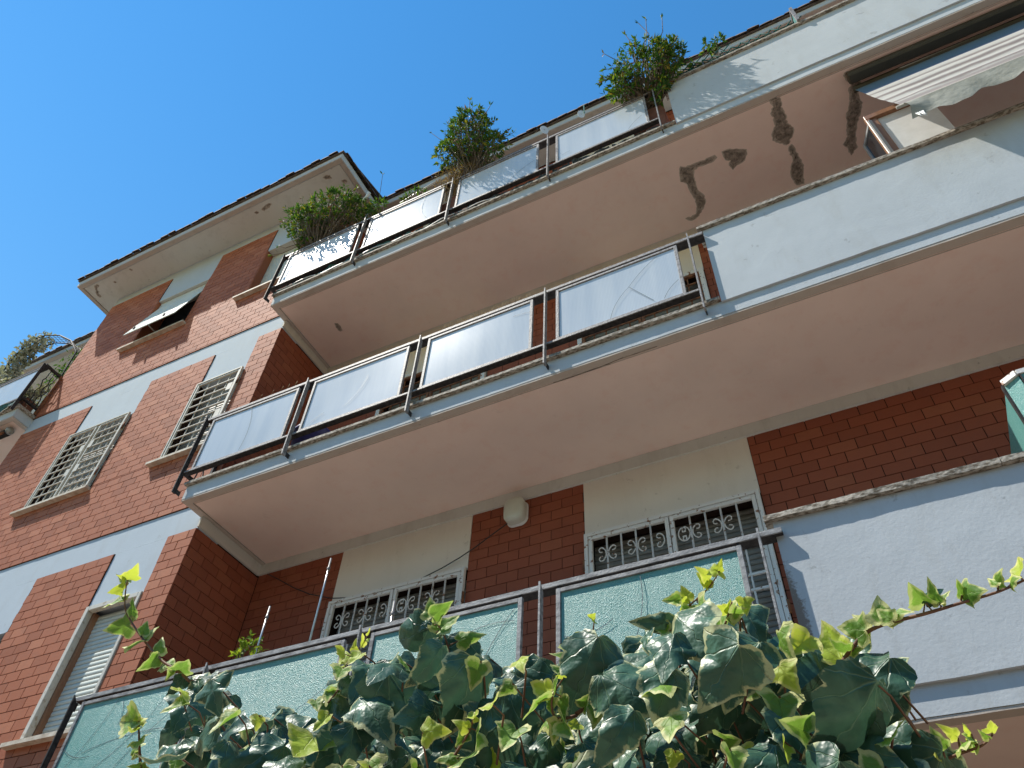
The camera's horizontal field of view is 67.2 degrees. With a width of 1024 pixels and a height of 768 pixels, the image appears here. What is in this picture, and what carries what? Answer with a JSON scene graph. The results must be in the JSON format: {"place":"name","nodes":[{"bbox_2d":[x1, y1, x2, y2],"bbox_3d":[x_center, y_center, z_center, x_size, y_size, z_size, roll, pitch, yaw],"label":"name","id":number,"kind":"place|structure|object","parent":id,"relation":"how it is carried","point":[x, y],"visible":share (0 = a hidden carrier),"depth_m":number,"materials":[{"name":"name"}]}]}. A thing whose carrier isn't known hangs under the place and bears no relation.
{"place":"outdoors","nodes":[
{"label":"outdoors","id":0,"kind":"place"},
{"bbox_2d":[362,191,370,216],"bbox_3d":[-2.098,-2.049,10.331,0.268,2.158,0.064,-25,-54,23],"label":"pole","id":1,"kind":"object","parent":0,"point":[368,193],"visible":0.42,"depth_m":11.08,"materials":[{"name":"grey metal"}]},
{"bbox_2d":[0,0,810,366],"label":"sky","id":2,"kind":"structure","parent":0,"point":[124,124],"materials":[{"name":"blue"}]},
{"label":"ground","id":3,"kind":"structure","parent":0,"visible":0},
{"bbox_2d":[0,0,1023,767],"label":"apartment building","id":4,"kind":"structure","parent":3,"relation":"on","point":[834,366],"depth_m":6.84,"materials":[{"name":"white paint"}]},
{"bbox_2d":[0,368,10,382],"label":"shrub","id":5,"kind":"object","parent":4,"relation":"on","point":[2,371],"visible":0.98,"depth_m":12.68,"materials":[{"name":"green plant"}]},
{"bbox_2d":[0,427,14,439],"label":"rolled awning","id":6,"kind":"object","parent":4,"relation":"attached to","point":[7,431],"visible":1,"depth_m":11.22,"materials":[{"name":"fabric"}]},
{"bbox_2d":[0,401,14,411],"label":"shade net","id":7,"kind":"object","parent":4,"relation":"attached to","point":[3,407],"visible":0.98,"depth_m":11.41,"materials":[{"name":"fabric"}]},
{"bbox_2d":[8,382,49,411],"bbox_3d":[-7.378,0.250,11.753,0.546,0.732,0.330,-19,-52,19],"label":"potted plant","id":8,"kind":"object","parent":4,"relation":"on","point":[30,393],"visible":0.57,"depth_m":11.75,"materials":[{"name":"green plant"}]},
{"bbox_2d":[0,362,62,415],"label":"balcony railing","id":9,"kind":"object","parent":4,"relation":"on","point":[15,389],"visible":1,"depth_m":11.77,"materials":[{"name":"metal"}]},
{"bbox_2d":[0,331,81,391],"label":"plant arch","id":10,"kind":"structure","parent":4,"relation":"on","point":[18,362],"depth_m":14.25,"materials":[{"name":"plant"}]},
{"bbox_2d":[9,425,125,517],"bbox_3d":[-5.440,1.027,9.659,1.290,1.285,0.215,-19,-52,19],"label":"window","id":11,"kind":"structure","parent":4,"relation":"in","point":[66,494],"depth_m":9.59,"materials":[{"name":"white"}]},
{"bbox_2d":[0,591,142,750],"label":"window","id":12,"kind":"structure","parent":4,"relation":"in","point":[84,674],"depth_m":6.72,"materials":[{"name":"white"}]},
{"bbox_2d":[23,411,130,507],"bbox_3d":[-5.416,0.951,9.628,1.126,1.260,0.039,-19,-52,19],"label":"window grille","id":13,"kind":"object","parent":4,"relation":"attached to","point":[66,474],"depth_m":9.65,"materials":[{"name":"white metal"}]},
{"bbox_2d":[116,278,209,352],"bbox_3d":[-5.337,-1.070,11.955,1.330,1.225,0.475,-19,-52,19],"label":"window","id":14,"kind":"structure","parent":4,"relation":"in","point":[170,313],"depth_m":12.10,"materials":[{"name":"white"}]},
{"bbox_2d":[145,380,238,467],"bbox_3d":[-3.614,0.403,8.990,0.915,1.284,0.215,-19,-52,19],"label":"window","id":15,"kind":"structure","parent":4,"relation":"in","point":[182,451],"depth_m":9.02,"materials":[{"name":"white"}]},
{"bbox_2d":[160,366,243,456],"bbox_3d":[-3.590,0.326,8.960,0.761,1.265,0.039,-19,-52,19],"label":"window grille","id":16,"kind":"object","parent":4,"relation":"attached to","point":[176,430],"depth_m":9.04,"materials":[{"name":"white metal"}]},
{"bbox_2d":[228,629,266,658],"bbox_3d":[-1.949,2.293,5.358,0.261,1.211,0.307,-19,-52,19],"label":"citrus plant","id":17,"kind":"object","parent":4,"relation":"on","point":[244,644],"visible":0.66,"depth_m":5.66,"materials":[{"name":"green plant"}]},
{"bbox_2d":[255,606,270,653],"bbox_3d":[-1.888,2.184,5.393,0.021,1.414,0.029,35,-55,-25],"label":"pole","id":18,"kind":"object","parent":4,"relation":"on","point":[264,624],"visible":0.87,"depth_m":5.78,"materials":[{"name":"white metal"}]},
{"bbox_2d":[232,236,303,300],"bbox_3d":[-3.443,-1.672,11.335,0.970,1.236,0.325,-19,-52,19],"label":"window","id":19,"kind":"structure","parent":4,"relation":"in","point":[268,267],"depth_m":11.52,"materials":[{"name":"white"}]},
{"bbox_2d":[290,424,330,445],"bbox_3d":[-2.023,0.730,7.588,0.420,0.585,0.420,-19,-52,19],"label":"tub","id":20,"kind":"object","parent":4,"relation":"on","point":[310,435],"visible":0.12,"depth_m":7.58,"materials":[{"name":"blue plastic"}]},
{"bbox_2d":[273,257,349,293],"bbox_3d":[-2.475,-1.347,9.585,1.250,0.109,0.047,-19,-52,19],"label":"shade net","id":21,"kind":"object","parent":4,"relation":"on","point":[330,266],"visible":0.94,"depth_m":9.52,"materials":[{"name":"fabric"}]},
{"bbox_2d":[268,183,371,284],"bbox_3d":[-2.616,-2.060,10.396,1.641,2.207,0.734,-19,-52,19],"label":"shrub","id":22,"kind":"object","parent":4,"relation":"on","point":[333,224],"visible":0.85,"depth_m":10.46,"materials":[{"name":"green plant"}]},
{"bbox_2d":[309,558,331,640],"bbox_3d":[-1.440,1.931,5.343,0.021,1.718,0.029,35,-55,-25],"label":"pole","id":23,"kind":"object","parent":4,"relation":"on","point":[320,599],"visible":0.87,"depth_m":5.70,"materials":[{"name":"silver metal"}]},
{"bbox_2d":[279,197,494,289],"bbox_3d":[-1.548,-1.657,9.215,3.202,0.078,0.025,-19,-52,19],"label":"hose","id":24,"kind":"object","parent":4,"relation":"on","point":[389,242],"visible":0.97,"depth_m":9.18,"materials":[{"name":"white plastic"}]},
{"bbox_2d":[319,567,465,667],"bbox_3d":[-1.086,2.510,6.097,1.471,2.115,0.040,-19,-52,19],"label":"window grille","id":25,"kind":"object","parent":4,"relation":"attached to","point":[459,573],"depth_m":6.77,"materials":[{"name":"grey metal"}]},
{"bbox_2d":[355,171,429,253],"bbox_3d":[-1.580,-2.207,9.949,1.158,1.828,0.493,-19,-52,19],"label":"potted plant","id":26,"kind":"object","parent":4,"relation":"on","point":[378,207],"visible":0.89,"depth_m":10.12,"materials":[{"name":"green plant"}]},
{"bbox_2d":[390,601,395,620],"bbox_3d":[-0.841,1.906,4.917,0.024,1.172,0.032,34,-54,-25],"label":"pole","id":27,"kind":"object","parent":4,"relation":"on","point":[392,612],"visible":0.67,"depth_m":5.28,"materials":[{"name":"white metal"}]},
{"bbox_2d":[359,220,441,255],"bbox_3d":[-1.309,-1.745,9.156,1.240,0.109,0.048,-19,-52,19],"label":"shade net","id":28,"kind":"object","parent":4,"relation":"on","point":[394,239],"visible":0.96,"depth_m":9.24,"materials":[{"name":"fabric"}]},
{"bbox_2d":[337,580,466,673],"bbox_3d":[-0.984,2.144,6.707,1.380,0.680,0.012,-19,-52,19],"label":"window","id":29,"kind":"structure","parent":4,"relation":"in","point":[450,590],"depth_m":6.87,"materials":[{"name":"white"}]},
{"bbox_2d":[40,527,783,767],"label":"balcony railing","id":30,"kind":"object","parent":4,"relation":"attached to","point":[297,677],"visible":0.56,"depth_m":4.69,"materials":[{"name":"metal"}]},
{"bbox_2d":[400,178,439,202],"bbox_3d":[-1.206,-2.524,10.091,0.646,0.065,0.023,-23,-53,22],"label":"clothes pole","id":31,"kind":"object","parent":4,"relation":"attached to","point":[434,182],"visible":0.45,"depth_m":10.04,"materials":[{"name":"white plastic"}]},
{"bbox_2d":[375,369,485,415],"bbox_3d":[-0.960,0.483,8.329,1.435,2.090,0.037,-19,-52,19],"label":"window grille","id":32,"kind":"object","parent":4,"relation":"attached to","point":[429,393],"depth_m":8.85,"materials":[{"name":"white metal"}]},
{"bbox_2d":[388,371,486,410],"bbox_3d":[-0.852,0.015,9.051,1.380,0.361,0.012,-19,-52,19],"label":"window","id":33,"kind":"structure","parent":4,"relation":"in","point":[417,385],"depth_m":9.00,"materials":[{"name":"white"}]},
{"bbox_2d":[171,231,707,495],"bbox_3d":[-0.772,-0.009,6.928,5.320,1.015,0.352,-19,-52,19],"label":"balcony railing","id":34,"kind":"object","parent":4,"relation":"attached to","point":[640,285],"visible":0.97,"depth_m":6.80,"materials":[{"name":"glass"}]},
{"bbox_2d":[444,297,524,326],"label":"bird spikes","id":35,"kind":"object","parent":34,"relation":"on","point":[485,312],"visible":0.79,"depth_m":7.07,"materials":[{"name":"grey metal"}]},
{"bbox_2d":[431,161,478,222],"bbox_3d":[-0.690,-2.303,9.392,0.715,1.208,0.482,-19,-52,19],"label":"dry plant","id":36,"kind":"object","parent":4,"relation":"on","point":[444,206],"visible":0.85,"depth_m":9.49,"materials":[{"name":"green plant"}]},
{"bbox_2d":[263,87,664,302],"bbox_3d":[-0.642,-2.102,9.232,5.320,1.015,0.352,-19,-52,19],"label":"balcony railing","id":37,"kind":"object","parent":4,"relation":"on","point":[606,128],"visible":0.94,"depth_m":9.13,"materials":[{"name":"glass"}]},
{"bbox_2d":[430,97,516,217],"bbox_3d":[-0.528,-2.823,9.617,1.331,2.253,0.816,-19,-52,19],"label":"shrub","id":38,"kind":"object","parent":4,"relation":"on","point":[466,149],"visible":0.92,"depth_m":9.70,"materials":[{"name":"green plant"}]},
{"bbox_2d":[452,173,545,215],"bbox_3d":[-0.156,-2.140,8.733,1.220,0.110,0.047,-19,-52,19],"label":"shade net","id":39,"kind":"object","parent":4,"relation":"on","point":[540,176],"visible":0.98,"depth_m":8.70,"materials":[{"name":"fabric"}]},
{"bbox_2d":[503,497,528,527],"bbox_3d":[0.027,1.119,6.791,0.204,0.259,0.118,-19,-52,19],"label":"wall lamp","id":40,"kind":"object","parent":4,"relation":"attached to","point":[515,513],"visible":1,"depth_m":6.73,"materials":[{"name":"white plastic"}]},
{"bbox_2d":[268,523,506,598],"bbox_3d":[-1.264,1.708,7.148,2.754,0.603,0.010,-19,-52,19],"label":"cable","id":41,"kind":"object","parent":40,"relation":"attached to","point":[401,586],"visible":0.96,"depth_m":6.77,"materials":[{"name":"black rubber"}]},
{"bbox_2d":[540,126,548,133],"bbox_3d":[0.392,-3.032,9.234,0.112,0.306,0.019,17,-49,-12],"label":"hanging disc","id":42,"kind":"object","parent":4,"relation":"hanging from","point":[545,131],"visible":0.97,"depth_m":9.27,"materials":[{"name":"white plastic"}]},
{"bbox_2d":[578,105,584,117],"bbox_3d":[0.821,-3.219,9.128,0.086,0.305,0.033,-12,-50,14],"label":"hanging disc","id":43,"kind":"object","parent":4,"relation":"hanging from","point":[582,112],"visible":1,"depth_m":9.10,"materials":[{"name":"white plastic"}]},
{"bbox_2d":[552,125,658,171],"bbox_3d":[0.993,-2.532,8.312,1.230,0.109,0.047,-19,-52,19],"label":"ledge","id":44,"kind":"object","parent":4,"relation":"on","point":[574,160],"visible":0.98,"depth_m":8.33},
{"bbox_2d":[596,14,689,135],"bbox_3d":[1.522,-3.517,8.789,0.846,2.133,0.998,25,-51,-18],"label":"shrub","id":45,"kind":"object","parent":4,"relation":"on","point":[663,69],"visible":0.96,"depth_m":8.73,"materials":[{"name":"green plant"}]},
{"bbox_2d":[577,267,710,344],"bbox_3d":[1.310,-0.292,7.497,1.426,2.090,0.037,-19,-52,19],"label":"window grille","id":46,"kind":"object","parent":4,"relation":"attached to","point":[702,281],"depth_m":7.92,"materials":[{"name":"metal"}]},
{"bbox_2d":[586,284,710,341],"bbox_3d":[1.407,-0.142,7.621,1.432,2.120,0.136,-19,-52,19],"label":"window","id":47,"kind":"structure","parent":4,"relation":"in","point":[695,286],"depth_m":8.13,"materials":[{"name":"white"}]},
{"bbox_2d":[583,489,792,636],"bbox_3d":[1.183,1.730,5.268,1.462,2.125,0.040,-19,-52,19],"label":"window grille","id":48,"kind":"object","parent":4,"relation":"attached to","point":[784,608],"depth_m":5.87,"materials":[{"name":"grey metal"}]},
{"bbox_2d":[595,507,793,637],"bbox_3d":[1.281,1.887,5.388,1.432,2.140,0.136,-19,-52,19],"label":"window","id":49,"kind":"structure","parent":4,"relation":"in","point":[749,524],"depth_m":5.94,"materials":[{"name":"black"}]},
{"bbox_2d":[686,31,726,70],"bbox_3d":[2.230,-3.761,8.799,0.537,0.647,0.302,-19,-52,19],"label":"potted plant","id":50,"kind":"object","parent":4,"relation":"on","point":[711,49],"visible":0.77,"depth_m":8.79,"materials":[{"name":"green plant"}]},
{"bbox_2d":[673,16,800,74],"bbox_3d":[2.356,-3.724,8.670,1.787,0.384,0.069,-19,-52,19],"label":"ledge","id":51,"kind":"object","parent":4,"relation":"attached to","point":[729,51],"visible":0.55,"depth_m":8.63,"materials":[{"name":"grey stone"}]},
{"bbox_2d":[789,7,799,23],"bbox_3d":[3.149,-3.879,8.475,0.030,0.390,0.420,-19,-52,19],"label":"post","id":52,"kind":"object","parent":4,"relation":"on","point":[794,17],"visible":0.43,"depth_m":8.40,"materials":[{"name":"grey paint"}]},
{"bbox_2d":[863,104,954,159],"bbox_3d":[3.318,-1.690,6.056,0.608,2.025,0.239,-19,-52,19],"label":"balcony cabinet","id":53,"kind":"object","parent":4,"relation":"attached to","point":[891,128],"visible":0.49,"depth_m":6.49,"materials":[{"name":"white plastic"}]},
{"bbox_2d":[846,0,1023,118],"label":"awning","id":54,"kind":"object","parent":4,"relation":"attached to","point":[960,71],"visible":1,"depth_m":6.63,"materials":[{"name":"fabric"}]},
{"bbox_2d":[1000,368,1023,453],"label":"glass screen","id":55,"kind":"object","parent":4,"relation":"on","point":[1012,382],"visible":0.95,"depth_m":4.21,"materials":[{"name":"teal glass"}]},
{"bbox_3d":[-0.563,1.921,0.945,5.200,1.970,0.280,-19,-52,19],"label":"garden wall","id":56,"kind":"object","parent":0,"visible":0},
{"bbox_2d":[101,556,1023,767],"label":"ivy","id":57,"kind":"object","parent":56,"relation":"on","point":[704,683],"visible":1,"depth_m":1.35,"materials":[{"name":"green plant"}]}
]}

